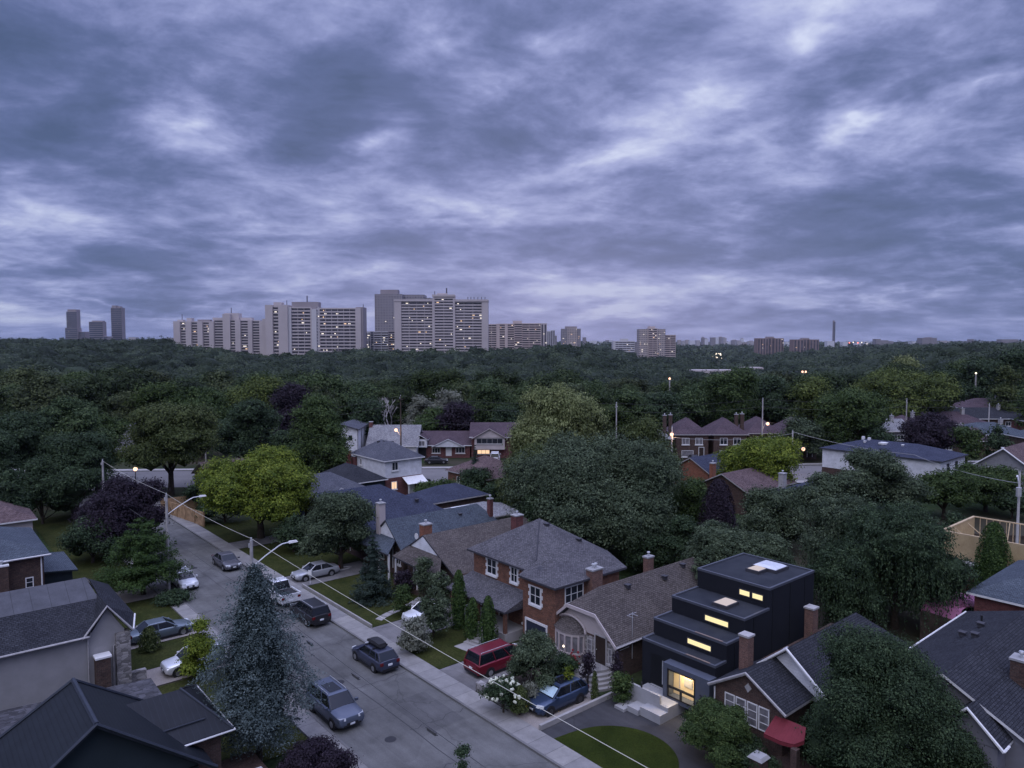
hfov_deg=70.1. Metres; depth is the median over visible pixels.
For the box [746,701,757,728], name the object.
window
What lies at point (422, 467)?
pavement
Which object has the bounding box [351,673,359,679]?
splice box
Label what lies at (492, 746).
street
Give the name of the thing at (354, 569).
driveway
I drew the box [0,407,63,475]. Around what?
tree
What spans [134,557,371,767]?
kerb
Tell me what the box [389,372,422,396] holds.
tree
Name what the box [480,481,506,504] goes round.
shrub
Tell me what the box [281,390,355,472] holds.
tree
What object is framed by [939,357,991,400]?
tree
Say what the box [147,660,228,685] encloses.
driveway
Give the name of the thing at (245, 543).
driveway
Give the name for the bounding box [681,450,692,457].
window
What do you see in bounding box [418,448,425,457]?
garage door
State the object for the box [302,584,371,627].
kerb wall
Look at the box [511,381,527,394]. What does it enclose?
tree
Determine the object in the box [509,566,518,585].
window
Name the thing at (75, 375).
tree
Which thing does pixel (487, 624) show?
cedar
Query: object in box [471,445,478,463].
spruce tree
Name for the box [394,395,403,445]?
utility pole
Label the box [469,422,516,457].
house
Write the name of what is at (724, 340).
distant building
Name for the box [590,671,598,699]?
shrub
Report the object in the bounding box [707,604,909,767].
house
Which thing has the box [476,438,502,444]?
window
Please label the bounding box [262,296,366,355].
apartment block
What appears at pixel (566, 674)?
garden plant
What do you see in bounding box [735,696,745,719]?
window
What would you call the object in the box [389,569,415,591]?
shrub
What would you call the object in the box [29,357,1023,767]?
ground
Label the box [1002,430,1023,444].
house
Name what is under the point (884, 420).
tree
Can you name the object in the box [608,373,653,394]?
tree
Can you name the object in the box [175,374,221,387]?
tree
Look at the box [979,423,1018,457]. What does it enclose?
tree
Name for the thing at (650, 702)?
entry steps
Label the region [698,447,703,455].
door
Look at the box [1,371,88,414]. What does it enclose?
tree
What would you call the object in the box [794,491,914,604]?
weeping tree
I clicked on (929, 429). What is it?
tree
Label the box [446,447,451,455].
door
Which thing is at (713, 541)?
tree
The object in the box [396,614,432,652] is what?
shrub
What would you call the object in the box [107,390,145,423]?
tree
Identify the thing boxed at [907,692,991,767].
maple tree
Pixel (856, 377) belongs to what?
tree
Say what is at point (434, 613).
shrub
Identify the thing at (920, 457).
power cable
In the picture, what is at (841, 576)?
weeping tree
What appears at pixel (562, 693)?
parked car
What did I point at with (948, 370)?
tree
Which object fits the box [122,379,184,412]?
tree
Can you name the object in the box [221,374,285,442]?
tree
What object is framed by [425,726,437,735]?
splice box
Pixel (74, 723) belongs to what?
house
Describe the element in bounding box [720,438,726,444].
window
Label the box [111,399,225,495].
oak tree
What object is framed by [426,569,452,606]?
shrub
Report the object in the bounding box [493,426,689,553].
maple tree
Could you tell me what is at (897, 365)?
tree
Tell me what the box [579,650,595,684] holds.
purple shrub
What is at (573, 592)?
window
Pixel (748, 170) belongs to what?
sky
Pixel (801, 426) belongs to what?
tree
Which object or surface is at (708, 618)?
window
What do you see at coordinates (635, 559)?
tree
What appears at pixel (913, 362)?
willow tree
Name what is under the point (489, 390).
tree
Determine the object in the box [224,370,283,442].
tree
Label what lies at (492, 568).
window
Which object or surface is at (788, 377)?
tree
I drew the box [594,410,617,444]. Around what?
willow tree
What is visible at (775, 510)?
tree
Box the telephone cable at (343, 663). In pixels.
[129,508,485,767]
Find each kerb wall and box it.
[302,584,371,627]
[539,691,617,730]
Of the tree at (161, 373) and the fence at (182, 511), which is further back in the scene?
the tree at (161, 373)
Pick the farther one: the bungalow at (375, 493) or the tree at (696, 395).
the tree at (696, 395)
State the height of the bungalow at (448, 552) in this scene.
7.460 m
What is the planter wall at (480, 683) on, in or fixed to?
on the ground at (911, 631)
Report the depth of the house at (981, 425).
163.87 m
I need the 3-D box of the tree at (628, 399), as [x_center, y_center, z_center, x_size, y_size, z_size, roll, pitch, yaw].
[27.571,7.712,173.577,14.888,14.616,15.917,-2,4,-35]
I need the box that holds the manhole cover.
[385,736,395,742]
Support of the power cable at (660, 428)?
attached to the utility pole at (766, 423)
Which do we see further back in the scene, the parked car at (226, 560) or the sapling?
the parked car at (226, 560)
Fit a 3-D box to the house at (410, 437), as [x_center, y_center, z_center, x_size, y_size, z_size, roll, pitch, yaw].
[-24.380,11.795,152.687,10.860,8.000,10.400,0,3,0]
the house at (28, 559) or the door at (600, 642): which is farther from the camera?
the house at (28, 559)
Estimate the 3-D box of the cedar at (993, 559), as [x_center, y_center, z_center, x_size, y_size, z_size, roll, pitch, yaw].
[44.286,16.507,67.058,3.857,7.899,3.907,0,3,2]
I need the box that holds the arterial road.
[107,463,977,486]
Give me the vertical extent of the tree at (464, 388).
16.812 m
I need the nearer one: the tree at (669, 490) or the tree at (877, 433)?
the tree at (669, 490)
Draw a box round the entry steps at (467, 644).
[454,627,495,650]
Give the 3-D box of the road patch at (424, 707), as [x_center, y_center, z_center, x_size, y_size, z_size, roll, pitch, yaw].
[-5.565,21.267,47.473,2.700,0.001,4.700,-3,4,-40]
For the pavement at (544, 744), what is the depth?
50.75 m
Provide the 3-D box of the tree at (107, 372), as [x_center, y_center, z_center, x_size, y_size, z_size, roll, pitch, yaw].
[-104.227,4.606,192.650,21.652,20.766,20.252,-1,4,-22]
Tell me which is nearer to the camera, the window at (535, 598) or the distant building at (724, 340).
the window at (535, 598)
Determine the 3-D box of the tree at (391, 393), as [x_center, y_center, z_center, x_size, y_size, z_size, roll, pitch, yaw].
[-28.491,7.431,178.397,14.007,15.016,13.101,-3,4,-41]
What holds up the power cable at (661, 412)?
attached to the utility pole at (766, 423)
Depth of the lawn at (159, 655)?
55.97 m
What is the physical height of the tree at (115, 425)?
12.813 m
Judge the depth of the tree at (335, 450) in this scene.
117.56 m
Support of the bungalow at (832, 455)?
on the ground at (911, 631)
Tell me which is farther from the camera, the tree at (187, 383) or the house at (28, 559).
the tree at (187, 383)
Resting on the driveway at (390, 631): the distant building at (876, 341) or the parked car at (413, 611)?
the parked car at (413, 611)
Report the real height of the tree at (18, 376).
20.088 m
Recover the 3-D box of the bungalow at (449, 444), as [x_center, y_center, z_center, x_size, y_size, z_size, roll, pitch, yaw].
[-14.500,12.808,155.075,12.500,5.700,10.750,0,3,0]
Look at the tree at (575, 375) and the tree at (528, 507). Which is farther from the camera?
the tree at (575, 375)
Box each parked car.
[130,616,192,643]
[170,566,198,589]
[211,550,241,571]
[290,560,339,581]
[351,636,399,673]
[402,598,450,622]
[424,456,447,463]
[526,674,588,717]
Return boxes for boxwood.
[508,685,531,714]
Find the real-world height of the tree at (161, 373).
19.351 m
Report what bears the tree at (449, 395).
on the ground at (911, 631)
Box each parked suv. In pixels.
[160,640,225,677]
[289,597,331,626]
[306,676,363,730]
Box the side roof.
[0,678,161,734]
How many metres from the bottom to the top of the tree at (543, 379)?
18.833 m
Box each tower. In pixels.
[65,309,88,339]
[89,321,112,339]
[111,305,125,339]
[375,290,431,330]
[547,330,556,345]
[561,326,580,346]
[637,326,675,357]
[832,321,835,346]
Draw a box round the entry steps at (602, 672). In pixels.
[573,658,613,692]
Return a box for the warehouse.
[689,369,731,372]
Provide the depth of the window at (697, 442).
147.90 m
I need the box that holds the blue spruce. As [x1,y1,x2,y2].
[185,562,329,760]
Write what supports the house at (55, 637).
on the ground at (911, 631)
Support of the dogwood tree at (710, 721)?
on the ground at (911, 631)
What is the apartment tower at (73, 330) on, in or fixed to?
on the ground at (911, 631)
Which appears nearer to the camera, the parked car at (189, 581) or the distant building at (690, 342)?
the parked car at (189, 581)
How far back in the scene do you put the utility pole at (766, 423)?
143.54 m
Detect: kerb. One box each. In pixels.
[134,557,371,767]
[163,514,564,767]
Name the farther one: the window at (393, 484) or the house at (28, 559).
the window at (393, 484)
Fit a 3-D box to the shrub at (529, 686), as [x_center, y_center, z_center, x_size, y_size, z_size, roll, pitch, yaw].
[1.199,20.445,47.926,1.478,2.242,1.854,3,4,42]
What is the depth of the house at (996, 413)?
186.78 m
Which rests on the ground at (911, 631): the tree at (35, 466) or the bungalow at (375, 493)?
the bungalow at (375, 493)
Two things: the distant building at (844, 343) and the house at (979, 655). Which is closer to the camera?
the house at (979, 655)
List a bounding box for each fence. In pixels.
[161,496,204,526]
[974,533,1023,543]
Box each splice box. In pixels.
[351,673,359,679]
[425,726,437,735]
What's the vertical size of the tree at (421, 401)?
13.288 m
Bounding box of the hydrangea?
[478,673,523,712]
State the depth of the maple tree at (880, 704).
36.52 m
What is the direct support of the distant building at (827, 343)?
on the ground at (911, 631)
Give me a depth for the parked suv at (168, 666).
52.41 m
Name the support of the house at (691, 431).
on the ground at (911, 631)
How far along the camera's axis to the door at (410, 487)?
115.04 m
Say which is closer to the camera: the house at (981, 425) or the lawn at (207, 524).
the lawn at (207, 524)
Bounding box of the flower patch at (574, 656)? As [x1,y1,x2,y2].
[570,649,579,664]
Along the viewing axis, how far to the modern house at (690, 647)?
49.65 m
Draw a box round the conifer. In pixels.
[696,478,739,530]
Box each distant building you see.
[688,340,694,345]
[710,337,715,345]
[722,337,726,343]
[824,341,833,346]
[840,342,847,346]
[872,339,880,344]
[996,339,1018,343]
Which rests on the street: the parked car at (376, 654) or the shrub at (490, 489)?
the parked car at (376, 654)
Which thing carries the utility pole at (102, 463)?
on the pavement at (307, 727)
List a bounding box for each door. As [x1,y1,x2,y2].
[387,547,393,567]
[408,484,414,492]
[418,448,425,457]
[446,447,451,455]
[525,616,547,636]
[594,633,606,666]
[651,652,666,687]
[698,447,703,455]
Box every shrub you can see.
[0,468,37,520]
[136,626,163,652]
[149,586,197,607]
[175,613,226,678]
[179,475,204,507]
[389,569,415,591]
[390,583,413,611]
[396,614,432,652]
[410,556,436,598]
[413,477,468,491]
[415,586,451,636]
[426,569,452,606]
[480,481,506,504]
[505,628,560,691]
[522,678,540,697]
[552,649,581,676]
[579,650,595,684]
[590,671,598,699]
[607,671,633,705]
[719,733,786,767]
[940,510,966,527]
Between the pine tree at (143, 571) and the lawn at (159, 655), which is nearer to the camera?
the lawn at (159, 655)
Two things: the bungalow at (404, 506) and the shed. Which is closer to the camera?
the shed
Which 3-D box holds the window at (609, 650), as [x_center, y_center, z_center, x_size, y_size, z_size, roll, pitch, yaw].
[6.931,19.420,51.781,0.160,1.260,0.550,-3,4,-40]
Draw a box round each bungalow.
[296,472,363,521]
[303,484,408,518]
[321,463,387,485]
[343,496,442,561]
[359,495,496,578]
[392,511,531,604]
[418,431,471,457]
[445,455,505,489]
[554,551,702,674]
[702,460,796,514]
[778,470,843,531]
[819,436,968,477]
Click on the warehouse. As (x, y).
(707, 371)
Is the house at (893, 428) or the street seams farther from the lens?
the house at (893, 428)
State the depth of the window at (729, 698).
43.78 m
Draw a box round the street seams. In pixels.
[170,531,462,767]
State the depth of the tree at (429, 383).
182.31 m
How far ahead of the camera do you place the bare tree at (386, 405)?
163.50 m
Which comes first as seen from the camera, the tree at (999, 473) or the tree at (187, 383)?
the tree at (999, 473)
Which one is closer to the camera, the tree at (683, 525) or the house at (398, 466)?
the tree at (683, 525)
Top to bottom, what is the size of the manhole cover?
0.001 m
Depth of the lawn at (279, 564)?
81.13 m
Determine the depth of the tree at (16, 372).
189.97 m
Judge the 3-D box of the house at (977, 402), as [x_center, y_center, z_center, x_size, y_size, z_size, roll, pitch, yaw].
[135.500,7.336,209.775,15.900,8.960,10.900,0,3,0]
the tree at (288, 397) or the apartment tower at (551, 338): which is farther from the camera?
the apartment tower at (551, 338)
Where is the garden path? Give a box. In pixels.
[376,597,419,620]
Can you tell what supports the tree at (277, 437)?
on the ground at (911, 631)
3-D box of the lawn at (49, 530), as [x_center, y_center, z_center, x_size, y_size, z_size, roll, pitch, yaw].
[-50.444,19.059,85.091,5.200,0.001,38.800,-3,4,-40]
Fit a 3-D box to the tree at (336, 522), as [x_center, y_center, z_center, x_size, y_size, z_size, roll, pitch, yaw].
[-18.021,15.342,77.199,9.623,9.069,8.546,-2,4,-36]
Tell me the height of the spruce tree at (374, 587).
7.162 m
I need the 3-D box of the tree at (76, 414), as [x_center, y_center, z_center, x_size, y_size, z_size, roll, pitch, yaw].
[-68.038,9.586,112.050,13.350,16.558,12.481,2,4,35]
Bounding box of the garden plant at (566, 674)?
[561,665,577,681]
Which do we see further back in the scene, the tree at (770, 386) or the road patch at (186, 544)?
the tree at (770, 386)
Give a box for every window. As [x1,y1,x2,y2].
[25,577,33,587]
[391,462,398,471]
[391,481,397,489]
[418,441,424,446]
[431,448,440,453]
[455,447,464,453]
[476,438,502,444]
[477,450,489,454]
[485,558,497,578]
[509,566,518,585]
[528,584,542,609]
[554,613,586,663]
[564,582,583,604]
[585,638,592,657]
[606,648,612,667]
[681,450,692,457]
[682,438,688,444]
[687,637,711,652]
[695,438,702,444]
[704,614,728,628]
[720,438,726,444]
[724,691,734,705]
[733,438,740,444]
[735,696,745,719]
[739,588,750,597]
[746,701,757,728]
[751,592,763,601]
[758,706,769,731]
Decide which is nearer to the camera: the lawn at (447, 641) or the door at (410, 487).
the lawn at (447, 641)
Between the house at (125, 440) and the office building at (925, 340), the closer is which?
the house at (125, 440)
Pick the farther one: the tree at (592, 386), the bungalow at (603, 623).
the tree at (592, 386)
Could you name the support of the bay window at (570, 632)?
in the bungalow at (603, 623)
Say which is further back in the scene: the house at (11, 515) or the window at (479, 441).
the window at (479, 441)
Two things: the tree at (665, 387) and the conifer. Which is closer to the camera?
the conifer
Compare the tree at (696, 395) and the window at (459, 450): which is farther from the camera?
the tree at (696, 395)
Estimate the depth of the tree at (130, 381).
173.55 m
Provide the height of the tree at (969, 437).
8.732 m
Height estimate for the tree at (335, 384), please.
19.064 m
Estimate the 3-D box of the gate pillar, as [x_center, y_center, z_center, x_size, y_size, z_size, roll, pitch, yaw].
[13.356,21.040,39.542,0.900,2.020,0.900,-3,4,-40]
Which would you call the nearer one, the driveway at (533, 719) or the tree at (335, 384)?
the driveway at (533, 719)
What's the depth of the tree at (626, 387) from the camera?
191.28 m
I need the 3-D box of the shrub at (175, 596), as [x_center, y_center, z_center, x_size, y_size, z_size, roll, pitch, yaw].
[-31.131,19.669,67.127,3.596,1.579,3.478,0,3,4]
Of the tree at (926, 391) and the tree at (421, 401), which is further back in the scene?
the tree at (926, 391)
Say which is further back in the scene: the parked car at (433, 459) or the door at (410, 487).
the parked car at (433, 459)
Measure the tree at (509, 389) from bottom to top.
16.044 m
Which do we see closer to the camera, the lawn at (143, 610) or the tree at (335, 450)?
the lawn at (143, 610)
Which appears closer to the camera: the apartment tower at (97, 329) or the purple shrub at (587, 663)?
the purple shrub at (587, 663)
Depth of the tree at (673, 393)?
194.04 m
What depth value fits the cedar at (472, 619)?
58.34 m
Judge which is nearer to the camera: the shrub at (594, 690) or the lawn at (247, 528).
the shrub at (594, 690)
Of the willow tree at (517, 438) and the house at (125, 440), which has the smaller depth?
the willow tree at (517, 438)
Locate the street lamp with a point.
(671, 434)
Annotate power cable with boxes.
[103,461,646,767]
[262,420,1001,441]
[284,396,1022,414]
[284,404,1021,422]
[795,432,1015,482]
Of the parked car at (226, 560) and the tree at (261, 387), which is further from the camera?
the tree at (261, 387)
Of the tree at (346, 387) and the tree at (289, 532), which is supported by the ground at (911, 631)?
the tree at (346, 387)
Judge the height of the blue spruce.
11.899 m
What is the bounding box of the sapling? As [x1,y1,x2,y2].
[453,741,473,767]
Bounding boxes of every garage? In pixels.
[406,483,489,507]
[443,501,519,519]
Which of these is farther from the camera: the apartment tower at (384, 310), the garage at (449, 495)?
the apartment tower at (384, 310)
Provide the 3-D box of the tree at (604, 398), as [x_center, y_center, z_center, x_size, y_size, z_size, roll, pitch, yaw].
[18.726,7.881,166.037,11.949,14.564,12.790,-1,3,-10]
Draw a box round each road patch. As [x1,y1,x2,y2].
[158,541,194,553]
[222,579,243,591]
[390,691,463,732]
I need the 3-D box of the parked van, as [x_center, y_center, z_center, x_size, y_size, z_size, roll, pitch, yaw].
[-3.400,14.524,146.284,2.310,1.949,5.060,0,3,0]
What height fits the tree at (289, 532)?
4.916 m
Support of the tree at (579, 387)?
on the ground at (911, 631)
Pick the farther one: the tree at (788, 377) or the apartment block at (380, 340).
the apartment block at (380, 340)
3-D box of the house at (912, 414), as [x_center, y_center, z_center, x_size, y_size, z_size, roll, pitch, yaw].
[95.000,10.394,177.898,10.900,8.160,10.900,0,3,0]
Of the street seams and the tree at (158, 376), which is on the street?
the street seams
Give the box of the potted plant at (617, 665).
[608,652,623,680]
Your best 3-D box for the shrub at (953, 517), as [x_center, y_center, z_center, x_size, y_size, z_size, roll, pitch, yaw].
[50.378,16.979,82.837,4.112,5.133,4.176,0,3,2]
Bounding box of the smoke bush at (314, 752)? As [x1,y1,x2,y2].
[274,733,363,767]
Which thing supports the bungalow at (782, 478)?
on the ground at (911, 631)
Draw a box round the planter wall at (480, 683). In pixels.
[476,680,510,710]
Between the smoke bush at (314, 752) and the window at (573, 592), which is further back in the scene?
the window at (573, 592)
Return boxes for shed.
[920,607,973,639]
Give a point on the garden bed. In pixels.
(520, 679)
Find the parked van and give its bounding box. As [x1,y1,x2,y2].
[490,451,499,459]
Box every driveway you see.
[116,586,157,602]
[131,629,196,648]
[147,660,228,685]
[229,534,306,548]
[286,561,368,586]
[371,613,453,642]
[440,641,545,690]
[508,693,591,728]
[542,697,748,767]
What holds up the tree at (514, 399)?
on the ground at (911, 631)
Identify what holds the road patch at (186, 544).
on the street
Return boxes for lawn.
[33,515,146,593]
[112,598,182,629]
[131,635,196,669]
[158,668,307,761]
[160,496,212,526]
[203,519,283,542]
[239,538,361,575]
[304,569,417,627]
[398,626,518,668]
[554,726,678,767]
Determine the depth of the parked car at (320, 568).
74.06 m
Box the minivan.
[463,638,517,676]
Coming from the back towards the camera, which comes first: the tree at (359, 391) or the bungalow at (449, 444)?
the tree at (359, 391)
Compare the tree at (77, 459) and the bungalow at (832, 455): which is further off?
the bungalow at (832, 455)
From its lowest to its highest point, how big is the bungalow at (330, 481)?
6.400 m
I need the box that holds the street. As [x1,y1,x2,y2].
[80,495,557,767]
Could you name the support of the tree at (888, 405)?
on the ground at (911, 631)
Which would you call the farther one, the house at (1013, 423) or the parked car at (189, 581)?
the house at (1013, 423)
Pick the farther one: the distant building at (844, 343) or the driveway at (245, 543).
the distant building at (844, 343)
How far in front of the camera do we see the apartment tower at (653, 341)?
1049.67 m
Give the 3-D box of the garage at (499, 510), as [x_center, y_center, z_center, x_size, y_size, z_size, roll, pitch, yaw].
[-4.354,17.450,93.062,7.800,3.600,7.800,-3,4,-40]
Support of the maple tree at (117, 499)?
on the ground at (911, 631)
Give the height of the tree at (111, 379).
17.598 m
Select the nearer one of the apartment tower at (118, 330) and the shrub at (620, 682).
the shrub at (620, 682)
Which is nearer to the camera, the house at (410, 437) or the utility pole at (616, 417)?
the utility pole at (616, 417)
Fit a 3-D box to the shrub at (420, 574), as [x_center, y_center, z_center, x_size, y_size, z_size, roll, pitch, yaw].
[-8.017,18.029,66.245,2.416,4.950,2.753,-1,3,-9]
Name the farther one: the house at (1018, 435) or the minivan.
the house at (1018, 435)
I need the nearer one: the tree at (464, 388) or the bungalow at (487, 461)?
the bungalow at (487, 461)
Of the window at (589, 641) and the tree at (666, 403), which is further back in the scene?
the tree at (666, 403)
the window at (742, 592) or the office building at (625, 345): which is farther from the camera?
the office building at (625, 345)
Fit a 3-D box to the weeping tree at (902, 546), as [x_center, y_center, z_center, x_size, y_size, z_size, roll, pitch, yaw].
[32.194,15.212,60.853,11.844,11.225,11.359,-1,4,-23]
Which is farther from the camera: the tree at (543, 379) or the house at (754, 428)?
the tree at (543, 379)
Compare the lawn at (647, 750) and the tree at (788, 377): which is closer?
the lawn at (647, 750)
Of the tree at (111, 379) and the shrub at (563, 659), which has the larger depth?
the tree at (111, 379)
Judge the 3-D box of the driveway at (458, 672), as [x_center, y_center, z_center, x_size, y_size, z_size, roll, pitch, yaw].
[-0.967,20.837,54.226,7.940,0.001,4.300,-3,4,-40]
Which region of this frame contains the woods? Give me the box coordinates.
[0,335,1023,386]
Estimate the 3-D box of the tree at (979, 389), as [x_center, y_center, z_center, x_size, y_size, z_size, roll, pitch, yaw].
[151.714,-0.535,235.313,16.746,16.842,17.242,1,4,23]
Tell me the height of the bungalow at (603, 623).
7.060 m
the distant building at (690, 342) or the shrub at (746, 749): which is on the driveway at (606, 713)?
the shrub at (746, 749)
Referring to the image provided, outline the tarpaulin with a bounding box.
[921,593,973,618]
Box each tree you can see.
[0,363,47,382]
[0,365,49,403]
[0,380,23,412]
[0,406,19,415]
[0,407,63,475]
[0,428,23,494]
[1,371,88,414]
[15,457,78,523]
[18,429,119,518]
[31,392,120,457]
[53,515,119,562]
[57,369,90,382]
[61,372,120,416]
[67,472,173,551]
[87,364,145,378]
[91,517,193,595]
[93,410,129,470]
[95,373,123,397]
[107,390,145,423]
[110,365,176,383]
[111,367,161,410]
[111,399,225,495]
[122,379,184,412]
[141,367,176,379]
[165,377,213,393]
[170,384,234,457]
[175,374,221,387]
[187,443,319,538]
[193,367,238,391]
[195,502,241,522]
[208,397,285,457]
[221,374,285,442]
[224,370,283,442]
[263,426,302,449]
[267,380,314,433]
[269,512,306,551]
[275,368,313,380]
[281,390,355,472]
[287,370,350,419]
[293,488,375,568]
[306,382,350,419]
[306,423,354,473]
[337,380,383,422]
[338,377,375,393]
[342,394,388,434]
[349,530,396,607]
[374,375,401,423]
[374,385,418,424]
[380,380,411,391]
[380,397,397,424]
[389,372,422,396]
[401,394,434,424]
[405,366,467,403]
[409,406,448,430]
[426,388,462,430]
[426,399,478,430]
[447,380,475,421]
[453,466,494,490]
[466,374,511,421]
[470,365,525,388]
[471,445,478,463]
[487,404,525,421]
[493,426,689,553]
[493,441,546,506]
[499,380,515,394]
[501,382,545,415]
[502,413,536,460]
[507,380,610,450]
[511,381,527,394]
[516,370,574,392]
[518,490,548,522]
[546,367,598,387]
[549,377,590,398]
[569,380,610,405]
[577,376,607,390]
[582,388,621,408]
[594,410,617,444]
[599,402,637,438]
[601,388,656,443]
[604,375,623,436]
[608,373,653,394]
[617,383,640,391]
[617,412,685,485]
[618,511,677,570]
[638,390,686,429]
[656,379,675,392]
[656,388,688,426]
[659,513,698,564]
[661,454,687,501]
[662,376,705,418]
[666,475,713,536]
[673,381,718,425]
[675,695,755,767]
[681,519,795,578]
[700,364,763,423]
[712,430,807,485]
[732,483,811,542]
[750,372,797,424]
[760,366,796,422]
[775,369,854,418]
[777,414,828,461]
[782,617,997,767]
[784,375,832,431]
[792,470,858,529]
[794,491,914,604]
[804,542,893,631]
[810,386,892,446]
[814,496,982,632]
[834,444,938,510]
[836,371,865,386]
[846,364,965,416]
[860,425,902,441]
[866,391,895,427]
[868,361,921,376]
[875,394,898,417]
[886,352,926,368]
[896,408,964,449]
[907,365,933,374]
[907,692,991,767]
[915,467,983,518]
[921,365,974,401]
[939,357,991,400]
[948,423,987,462]
[950,459,1023,511]
[959,356,998,399]
[966,356,996,388]
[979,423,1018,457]
[982,346,1023,411]
[984,365,1023,412]
[988,487,1023,518]
[1008,388,1023,428]
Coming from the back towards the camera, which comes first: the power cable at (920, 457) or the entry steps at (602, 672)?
the power cable at (920, 457)
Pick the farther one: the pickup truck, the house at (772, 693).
the pickup truck
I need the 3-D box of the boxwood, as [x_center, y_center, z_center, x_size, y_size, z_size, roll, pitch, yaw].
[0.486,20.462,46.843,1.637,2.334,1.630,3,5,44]
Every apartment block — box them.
[173,308,262,354]
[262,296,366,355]
[367,331,394,350]
[394,288,488,352]
[489,321,546,348]
[754,337,783,354]
[789,338,818,352]
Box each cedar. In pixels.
[448,569,467,629]
[463,597,480,639]
[477,595,498,645]
[967,521,1014,587]
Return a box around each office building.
[612,339,636,352]
[917,337,936,344]
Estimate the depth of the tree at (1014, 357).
202.88 m
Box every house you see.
[0,501,37,528]
[0,527,77,592]
[0,577,146,710]
[0,677,266,767]
[116,424,165,451]
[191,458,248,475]
[338,419,368,451]
[350,439,426,494]
[366,421,422,452]
[446,518,626,654]
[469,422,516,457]
[642,553,814,712]
[659,430,673,450]
[662,413,710,459]
[676,453,725,483]
[703,417,748,453]
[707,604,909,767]
[734,412,779,438]
[772,417,816,458]
[855,414,907,441]
[894,410,914,420]
[905,611,1023,767]
[936,408,985,424]
[944,516,1023,590]
[945,423,987,455]
[949,396,1020,412]
[951,403,1019,426]
[964,417,1017,450]
[966,560,1023,610]
[973,442,1023,491]
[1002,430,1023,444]
[1008,413,1023,429]
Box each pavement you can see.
[77,514,367,767]
[113,461,976,470]
[154,501,601,767]
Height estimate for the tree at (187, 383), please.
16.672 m
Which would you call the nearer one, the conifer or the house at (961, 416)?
the conifer
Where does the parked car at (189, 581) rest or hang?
on the street
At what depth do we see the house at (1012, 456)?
110.09 m
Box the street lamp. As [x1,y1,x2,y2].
[670,426,673,451]
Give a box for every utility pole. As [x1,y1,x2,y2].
[101,459,104,492]
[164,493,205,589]
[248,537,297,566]
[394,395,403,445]
[615,402,617,440]
[761,399,768,434]
[1015,471,1021,542]
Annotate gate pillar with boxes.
[747,750,769,767]
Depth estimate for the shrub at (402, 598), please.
63.78 m
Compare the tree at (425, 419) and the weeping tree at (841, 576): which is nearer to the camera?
the weeping tree at (841, 576)
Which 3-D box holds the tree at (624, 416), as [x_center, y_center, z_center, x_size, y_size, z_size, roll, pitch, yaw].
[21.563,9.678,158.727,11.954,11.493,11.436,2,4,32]
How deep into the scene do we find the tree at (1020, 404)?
173.45 m
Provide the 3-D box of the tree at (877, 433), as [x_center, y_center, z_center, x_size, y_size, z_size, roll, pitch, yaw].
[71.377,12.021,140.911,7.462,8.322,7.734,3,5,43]
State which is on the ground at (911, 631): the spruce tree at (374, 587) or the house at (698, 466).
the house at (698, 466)
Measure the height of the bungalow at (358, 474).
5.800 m
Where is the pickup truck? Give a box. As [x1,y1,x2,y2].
[267,576,300,605]
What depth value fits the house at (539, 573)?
59.45 m
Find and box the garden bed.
[487,657,576,689]
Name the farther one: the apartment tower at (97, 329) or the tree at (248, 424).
the apartment tower at (97, 329)
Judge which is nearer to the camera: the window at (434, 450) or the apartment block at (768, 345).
the window at (434, 450)
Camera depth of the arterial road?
131.99 m
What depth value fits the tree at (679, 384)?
197.33 m
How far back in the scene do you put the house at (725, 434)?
148.03 m
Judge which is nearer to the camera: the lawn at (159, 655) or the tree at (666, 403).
the lawn at (159, 655)
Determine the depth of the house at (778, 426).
149.13 m
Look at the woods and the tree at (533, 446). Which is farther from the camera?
the woods
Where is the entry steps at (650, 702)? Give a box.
[614,678,684,724]
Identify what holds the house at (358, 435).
on the ground at (911, 631)
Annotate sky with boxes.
[0,0,1023,341]
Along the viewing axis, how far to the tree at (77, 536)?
77.50 m
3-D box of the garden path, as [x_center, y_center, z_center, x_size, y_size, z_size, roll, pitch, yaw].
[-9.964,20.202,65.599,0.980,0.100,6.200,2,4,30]
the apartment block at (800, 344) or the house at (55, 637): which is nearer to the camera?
the house at (55, 637)
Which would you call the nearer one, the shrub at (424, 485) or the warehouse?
the shrub at (424, 485)

